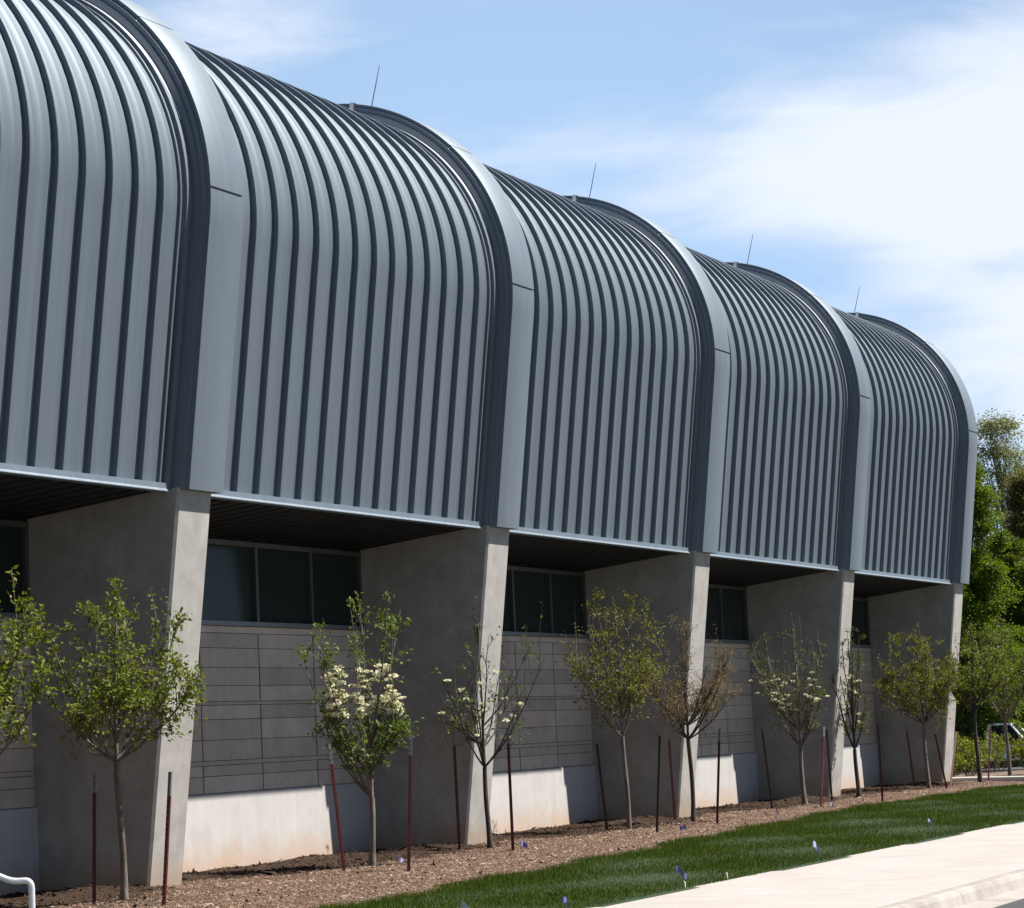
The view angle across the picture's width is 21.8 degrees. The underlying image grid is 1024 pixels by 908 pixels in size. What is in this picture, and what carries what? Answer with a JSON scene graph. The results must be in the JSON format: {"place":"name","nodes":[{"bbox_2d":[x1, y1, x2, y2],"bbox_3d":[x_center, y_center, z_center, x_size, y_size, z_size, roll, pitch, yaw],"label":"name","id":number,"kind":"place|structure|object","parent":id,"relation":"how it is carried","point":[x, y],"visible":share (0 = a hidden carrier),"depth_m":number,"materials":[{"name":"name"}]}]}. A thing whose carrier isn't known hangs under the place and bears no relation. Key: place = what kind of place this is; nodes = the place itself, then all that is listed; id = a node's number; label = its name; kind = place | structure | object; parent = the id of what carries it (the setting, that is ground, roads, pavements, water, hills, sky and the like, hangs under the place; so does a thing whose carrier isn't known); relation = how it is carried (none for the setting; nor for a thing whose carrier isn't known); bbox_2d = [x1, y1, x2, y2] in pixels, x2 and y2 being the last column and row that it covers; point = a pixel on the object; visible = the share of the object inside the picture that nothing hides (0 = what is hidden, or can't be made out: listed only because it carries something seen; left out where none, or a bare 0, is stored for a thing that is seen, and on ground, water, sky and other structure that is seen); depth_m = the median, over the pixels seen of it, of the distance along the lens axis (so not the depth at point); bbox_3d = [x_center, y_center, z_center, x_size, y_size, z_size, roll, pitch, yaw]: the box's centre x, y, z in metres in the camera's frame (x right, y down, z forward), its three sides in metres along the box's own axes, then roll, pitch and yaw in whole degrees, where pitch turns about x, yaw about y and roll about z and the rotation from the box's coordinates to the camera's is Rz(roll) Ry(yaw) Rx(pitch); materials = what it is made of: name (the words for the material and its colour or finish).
{"place":"outdoors","nodes":[
{"label":"outdoors","id":0,"kind":"place"},
{"bbox_2d":[0,0,976,895],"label":"vaulted building","id":1,"kind":"structure","parent":0,"point":[284,366],"depth_m":34.44,"materials":[{"name":"grey metal"}]},
{"bbox_2d":[0,517,33,618],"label":"window","id":2,"kind":"structure","parent":1,"relation":"in","point":[14,536],"depth_m":28.76,"materials":[{"name":"black glass"}]},
{"bbox_2d":[201,537,366,629],"bbox_3d":[-3.636,1.546,32.823,0.405,1.158,7.052,-5,-7,24],"label":"window","id":3,"kind":"structure","parent":1,"relation":"in","point":[257,584],"depth_m":33.99,"materials":[{"name":"black glass"}]},
{"bbox_2d":[502,565,590,637],"bbox_3d":[-0.412,2.135,39.826,0.405,1.158,7.052,-5,-7,24],"label":"window","id":4,"kind":"structure","parent":1,"relation":"in","point":[526,588],"depth_m":41.53,"materials":[{"name":"black glass"}]},
{"bbox_2d":[704,583,751,643],"bbox_3d":[2.811,2.723,46.829,0.405,1.158,7.052,-5,-7,24],"label":"window","id":5,"kind":"structure","parent":1,"relation":"in","point":[727,609],"depth_m":49.04,"materials":[{"name":"black glass"}]},
{"bbox_2d":[850,597,872,647],"bbox_3d":[6.035,3.312,53.832,0.405,1.158,7.052,-5,-7,24],"label":"window","id":6,"kind":"structure","parent":1,"relation":"in","point":[860,608],"depth_m":56.52,"materials":[{"name":"black glass"}]},
{"bbox_2d":[0,774,1023,907],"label":"mulch bed","id":7,"kind":"object","parent":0,"point":[194,897],"visible":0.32,"depth_m":30.92,"materials":[{"name":"brown wood"}]},
{"bbox_2d":[0,873,34,907],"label":"handrail","id":8,"kind":"object","parent":7,"relation":"on","point":[29,882],"visible":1,"depth_m":16.49,"materials":[{"name":"silver metal"}]},
{"bbox_2d":[0,565,60,754],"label":"maple tree","id":9,"kind":"object","parent":7,"relation":"on","point":[35,688],"visible":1,"depth_m":23.72,"materials":[{"name":"green plant"}]},
{"bbox_2d":[92,773,95,902],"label":"stake","id":10,"kind":"object","parent":7,"relation":"on","point":[93,837],"visible":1,"depth_m":25.97,"materials":[{"name":"red paint"}]},
{"bbox_2d":[43,575,209,899],"bbox_3d":[-3.731,2.791,26.066,1.546,3.210,1.413,1,-7,-31],"label":"maple tree","id":11,"kind":"object","parent":7,"relation":"on","point":[128,694],"visible":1,"depth_m":26.02,"materials":[{"name":"green plant"}]},
{"bbox_2d":[162,772,172,904],"bbox_3d":[-3.297,3.814,25.440,0.038,1.554,0.043,-9,-17,34],"label":"stake","id":12,"kind":"object","parent":7,"relation":"on","point":[166,848],"visible":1,"depth_m":25.47,"materials":[{"name":"red paint"}]},
{"bbox_2d":[327,744,345,870],"bbox_3d":[-1.965,4.139,30.024,0.039,1.750,0.043,-9,3,-38],"label":"stake","id":13,"kind":"object","parent":7,"relation":"on","point":[336,808],"visible":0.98,"depth_m":30.00,"materials":[{"name":"red paint"}]},
{"bbox_2d":[294,590,424,865],"bbox_3d":[-1.860,3.220,31.133,1.569,3.247,1.306,-5,-7,24],"label":"dogwood tree","id":14,"kind":"object","parent":7,"relation":"on","point":[337,714],"visible":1,"depth_m":31.00,"materials":[{"name":"green plant"}]},
{"bbox_2d":[396,855,403,870],"bbox_3d":[-1.224,4.516,29.186,0.082,0.242,0.036,-3,-6,8],"label":"marker flag","id":15,"kind":"object","parent":7,"relation":"on","point":[398,857],"visible":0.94,"depth_m":29.19,"materials":[{"name":"blue plastic"}]},
{"bbox_2d":[407,735,412,870],"bbox_3d":[-1.149,4.051,29.823,0.038,1.802,0.042,3,-13,-9],"label":"stake","id":16,"kind":"object","parent":7,"relation":"on","point":[409,807],"visible":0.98,"depth_m":29.84,"materials":[{"name":"red paint"}]},
{"bbox_2d":[452,731,460,848],"bbox_3d":[-0.712,4.501,34.422,0.038,1.820,0.043,-2,-5,-9],"label":"stake","id":17,"kind":"object","parent":7,"relation":"on","point":[456,792],"visible":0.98,"depth_m":34.42,"materials":[{"name":"red paint"}]},
{"bbox_2d":[0,780,960,907],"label":"soil clods","id":18,"kind":"object","parent":7,"relation":"on","point":[283,867],"visible":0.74,"depth_m":33.33,"materials":[{"name":"brown soil"}]},
{"bbox_2d":[431,596,548,847],"bbox_3d":[-0.287,3.486,34.649,1.434,3.307,1.393,-1,-6,-18],"label":"dogwood tree","id":19,"kind":"object","parent":7,"relation":"on","point":[479,740],"visible":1,"depth_m":34.52,"materials":[{"name":"green plant"}]},
{"bbox_2d":[506,729,514,849],"bbox_3d":[-0.014,4.385,33.627,0.038,1.820,0.043,-3,-6,3],"label":"stake","id":20,"kind":"object","parent":7,"relation":"on","point":[510,789],"visible":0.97,"depth_m":33.62,"materials":[{"name":"red paint"}]},
{"bbox_2d":[520,839,527,856],"bbox_3d":[0.136,4.731,31.861,0.108,0.254,0.055,-5,-7,24],"label":"marker flag","id":21,"kind":"object","parent":7,"relation":"on","point":[524,844],"visible":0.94,"depth_m":31.87,"materials":[{"name":"blue plastic"}]},
{"bbox_2d":[595,743,607,829],"bbox_3d":[1.321,4.985,38.694,0.038,1.581,0.043,-8,4,-11],"label":"stake","id":22,"kind":"object","parent":7,"relation":"on","point":[601,785],"visible":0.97,"depth_m":38.67,"materials":[{"name":"black paint"}]},
{"bbox_2d":[556,586,669,828],"bbox_3d":[1.520,3.710,38.908,1.586,3.588,1.510,-5,-7,24],"label":"maple tree","id":23,"kind":"object","parent":7,"relation":"on","point":[632,688],"visible":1,"depth_m":38.84,"materials":[{"name":"green plant"}]},
{"bbox_2d":[656,736,660,832],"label":"stake","id":24,"kind":"object","parent":7,"relation":"on","point":[658,784],"visible":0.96,"depth_m":37.02,"materials":[{"name":"black paint"}]},
{"bbox_2d":[668,739,675,819],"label":"stake","id":25,"kind":"object","parent":7,"relation":"on","point":[671,775],"visible":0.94,"depth_m":41.21,"materials":[{"name":"red paint"}]},
{"bbox_2d":[679,825,685,835],"bbox_3d":[2.293,5.075,35.728,0.091,0.192,0.048,-5,-7,24],"label":"marker flag","id":26,"kind":"object","parent":7,"relation":"on","point":[682,827],"visible":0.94,"depth_m":35.73,"materials":[{"name":"blue plastic"}]},
{"bbox_2d":[638,614,743,821],"bbox_3d":[2.743,3.984,40.201,1.778,3.204,1.487,-2,-6,-5],"label":"maple tree","id":27,"kind":"object","parent":7,"relation":"on","point":[697,709],"visible":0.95,"depth_m":40.22,"materials":[{"name":"green plant"}]},
{"bbox_2d":[716,728,720,823],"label":"stake","id":28,"kind":"object","parent":7,"relation":"on","point":[718,776],"visible":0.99,"depth_m":39.63,"materials":[{"name":"red paint"}]},
{"bbox_2d":[761,729,772,808],"bbox_3d":[4.307,5.447,44.833,0.039,1.683,0.043,-10,6,-23],"label":"stake","id":29,"kind":"object","parent":7,"relation":"on","point":[766,764],"visible":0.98,"depth_m":44.80,"materials":[{"name":"black paint"}]},
{"bbox_2d":[739,612,829,803],"bbox_3d":[4.921,4.451,46.493,1.576,3.393,1.369,-5,-7,24],"label":"dogwood tree","id":30,"kind":"object","parent":7,"relation":"on","point":[779,705],"visible":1,"depth_m":46.39,"materials":[{"name":"green plant"}]},
{"bbox_2d":[820,727,824,806],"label":"stake","id":31,"kind":"object","parent":7,"relation":"on","point":[822,768],"visible":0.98,"depth_m":44.94,"materials":[{"name":"red paint"}]},
{"bbox_2d":[825,729,832,799],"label":"stake","id":32,"kind":"object","parent":7,"relation":"on","point":[828,755],"visible":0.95,"depth_m":47.54,"materials":[{"name":"black paint"}]},
{"bbox_2d":[829,627,869,796],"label":"dogwood tree","id":33,"kind":"object","parent":7,"relation":"on","point":[852,706],"visible":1,"depth_m":49.08,"materials":[{"name":"green plant"}]},
{"bbox_2d":[877,724,883,801],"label":"stake","id":34,"kind":"object","parent":7,"relation":"on","point":[880,767],"visible":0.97,"depth_m":46.23,"materials":[{"name":"red paint"}]},
{"bbox_2d":[905,723,914,786],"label":"stake","id":35,"kind":"object","parent":7,"relation":"on","point":[910,755],"visible":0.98,"depth_m":53.78,"materials":[{"name":"red paint"}]},
{"bbox_2d":[873,623,968,787],"bbox_3d":[8.158,5.051,53.264,1.731,3.318,1.928,0,-7,-24],"label":"maple tree","id":36,"kind":"object","parent":7,"relation":"on","point":[939,690],"visible":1,"depth_m":53.16,"materials":[{"name":"green plant"}]},
{"bbox_2d":[934,733,947,787],"bbox_3d":[8.429,6.139,52.119,0.038,1.544,0.044,-3,23,28],"label":"stake","id":37,"kind":"object","parent":7,"relation":"on","point":[940,760],"visible":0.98,"depth_m":52.05,"materials":[{"name":"red paint"}]},
{"bbox_2d":[949,731,956,787],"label":"stake","id":38,"kind":"object","parent":7,"relation":"on","point":[953,759],"visible":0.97,"depth_m":52.73,"materials":[{"name":"red paint"}]},
{"bbox_2d":[935,623,1015,782],"bbox_3d":[9.655,5.186,55.325,1.703,3.343,1.516,-5,-7,24],"label":"maple tree","id":39,"kind":"object","parent":7,"relation":"on","point":[960,694],"visible":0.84,"depth_m":55.31,"materials":[{"name":"green plant"}]},
{"bbox_2d":[987,727,990,780],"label":"stake","id":40,"kind":"object","parent":7,"relation":"on","point":[989,753],"visible":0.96,"depth_m":55.95,"materials":[{"name":"red paint"}]},
{"bbox_2d":[130,0,1023,547],"label":"sky","id":41,"kind":"structure","parent":0,"point":[876,147],"materials":[{"name":"blue"}]},
{"bbox_2d":[308,783,1023,907],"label":"lawn","id":42,"kind":"structure","parent":0,"point":[687,888],"depth_m":29.69,"materials":[{"name":"plant"}]},
{"bbox_2d":[461,900,468,907],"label":"marker flag","id":43,"kind":"object","parent":42,"relation":"on","point":[463,905],"visible":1,"depth_m":22.65,"materials":[{"name":"blue plastic"}]},
{"bbox_2d":[561,895,568,907],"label":"marker flag","id":44,"kind":"object","parent":42,"relation":"on","point":[564,899],"visible":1,"depth_m":22.97,"materials":[{"name":"blue plastic"}]},
{"bbox_2d":[676,866,685,883],"bbox_3d":[1.648,4.117,25.919,0.094,0.215,0.042,-4,-6,14],"label":"marker flag","id":45,"kind":"object","parent":42,"relation":"on","point":[682,873],"visible":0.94,"depth_m":25.92,"materials":[{"name":"blue plastic"}]},
{"bbox_2d":[812,841,820,856],"bbox_3d":[3.357,4.392,29.404,0.072,0.245,0.078,1,-7,-34],"label":"marker flag","id":46,"kind":"object","parent":42,"relation":"on","point":[815,846],"visible":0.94,"depth_m":29.42,"materials":[{"name":"blue plastic"}]},
{"bbox_2d":[593,822,1023,907],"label":"sidewalk","id":47,"kind":"structure","parent":0,"point":[880,878],"depth_m":25.74,"materials":[{"name":"concrete"}]},
{"bbox_2d":[955,763,1023,773],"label":"parking lot","id":48,"kind":"structure","parent":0,"point":[1017,767],"depth_m":112.93,"materials":[{"name":"grey asphalt"}]},
{"bbox_2d":[956,723,1023,771],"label":"pickup truck","id":49,"kind":"object","parent":48,"relation":"on","point":[1014,731],"visible":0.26,"depth_m":109.24,"materials":[{"name":"white paint"}]},
{"bbox_2d":[995,899,1023,907],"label":"road","id":50,"kind":"structure","parent":0,"point":[1018,903],"depth_m":23.23,"materials":[{"name":"grey asphalt"}]},
{"bbox_2d":[881,869,1023,907],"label":"kerb","id":51,"kind":"structure","parent":50,"relation":"on","point":[996,891],"depth_m":23.68,"materials":[{"name":"concrete"}]},
{"bbox_3d":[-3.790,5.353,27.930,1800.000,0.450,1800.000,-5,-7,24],"label":"ground","id":52,"kind":"structure","parent":0,"visible":0},
{"bbox_2d":[952,770,1023,776],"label":"planting bed","id":53,"kind":"object","parent":52,"relation":"on","point":[996,773],"visible":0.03,"depth_m":64.47,"materials":[{"name":"grey concrete"}]},
{"bbox_2d":[953,749,970,776],"bbox_3d":[10.057,7.184,61.555,1.119,0.773,1.167,-5,-7,24],"label":"shrub","id":54,"kind":"object","parent":53,"relation":"on","point":[961,765],"visible":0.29,"depth_m":61.47,"materials":[{"name":"green plant"}]},
{"bbox_2d":[953,732,974,774],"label":"shrub","id":55,"kind":"object","parent":53,"relation":"on","point":[961,750],"visible":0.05,"depth_m":65.14,"materials":[{"name":"green plant"}]},
{"bbox_2d":[953,735,996,775],"bbox_3d":[11.008,7.139,63.152,1.103,0.980,1.245,-1,-6,-18],"label":"shrub","id":56,"kind":"object","parent":53,"relation":"on","point":[968,747],"visible":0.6,"depth_m":63.17,"materials":[{"name":"green plant"}]},
{"bbox_2d":[952,776,1023,781],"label":"garden kerb","id":57,"kind":"structure","parent":53,"relation":"on","point":[1006,778],"depth_m":56.06,"materials":[{"name":"grey concrete"}]},
{"bbox_2d":[970,727,1021,771],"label":"shrub","id":58,"kind":"object","parent":53,"relation":"on","point":[1000,745],"visible":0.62,"depth_m":65.47,"materials":[{"name":"green plant"}]},
{"bbox_2d":[974,616,1023,775],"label":"maple tree","id":59,"kind":"object","parent":53,"relation":"on","point":[1005,693],"visible":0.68,"depth_m":58.22,"materials":[{"name":"green plant"}]},
{"bbox_2d":[1010,733,1023,767],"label":"shrub","id":60,"kind":"object","parent":53,"relation":"on","point":[1021,755],"visible":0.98,"depth_m":65.73,"materials":[{"name":"green plant"}]},
{"bbox_2d":[954,455,1023,770],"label":"broadleaf tree","id":61,"kind":"object","parent":52,"relation":"on","point":[982,594],"visible":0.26,"depth_m":110.58,"materials":[{"name":"green plant"}]},
{"bbox_2d":[961,532,1023,765],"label":"broadleaf tree","id":62,"kind":"object","parent":52,"relation":"on","point":[1010,558],"visible":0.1,"depth_m":119.10,"materials":[{"name":"green plant"}]},
{"bbox_2d":[972,408,1023,547],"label":"broadleaf tree","id":63,"kind":"object","parent":52,"relation":"on","point":[1001,471],"visible":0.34,"depth_m":137.36,"materials":[{"name":"plant"}]},
{"bbox_2d":[984,468,1023,602],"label":"broadleaf tree","id":64,"kind":"object","parent":52,"relation":"on","point":[1015,501],"visible":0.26,"depth_m":123.46,"materials":[{"name":"green plant"}]},
{"bbox_2d":[995,558,1023,728],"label":"broadleaf tree","id":65,"kind":"object","parent":52,"relation":"on","point":[1018,610],"visible":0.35,"depth_m":117.47,"materials":[{"name":"green plant"}]}
]}

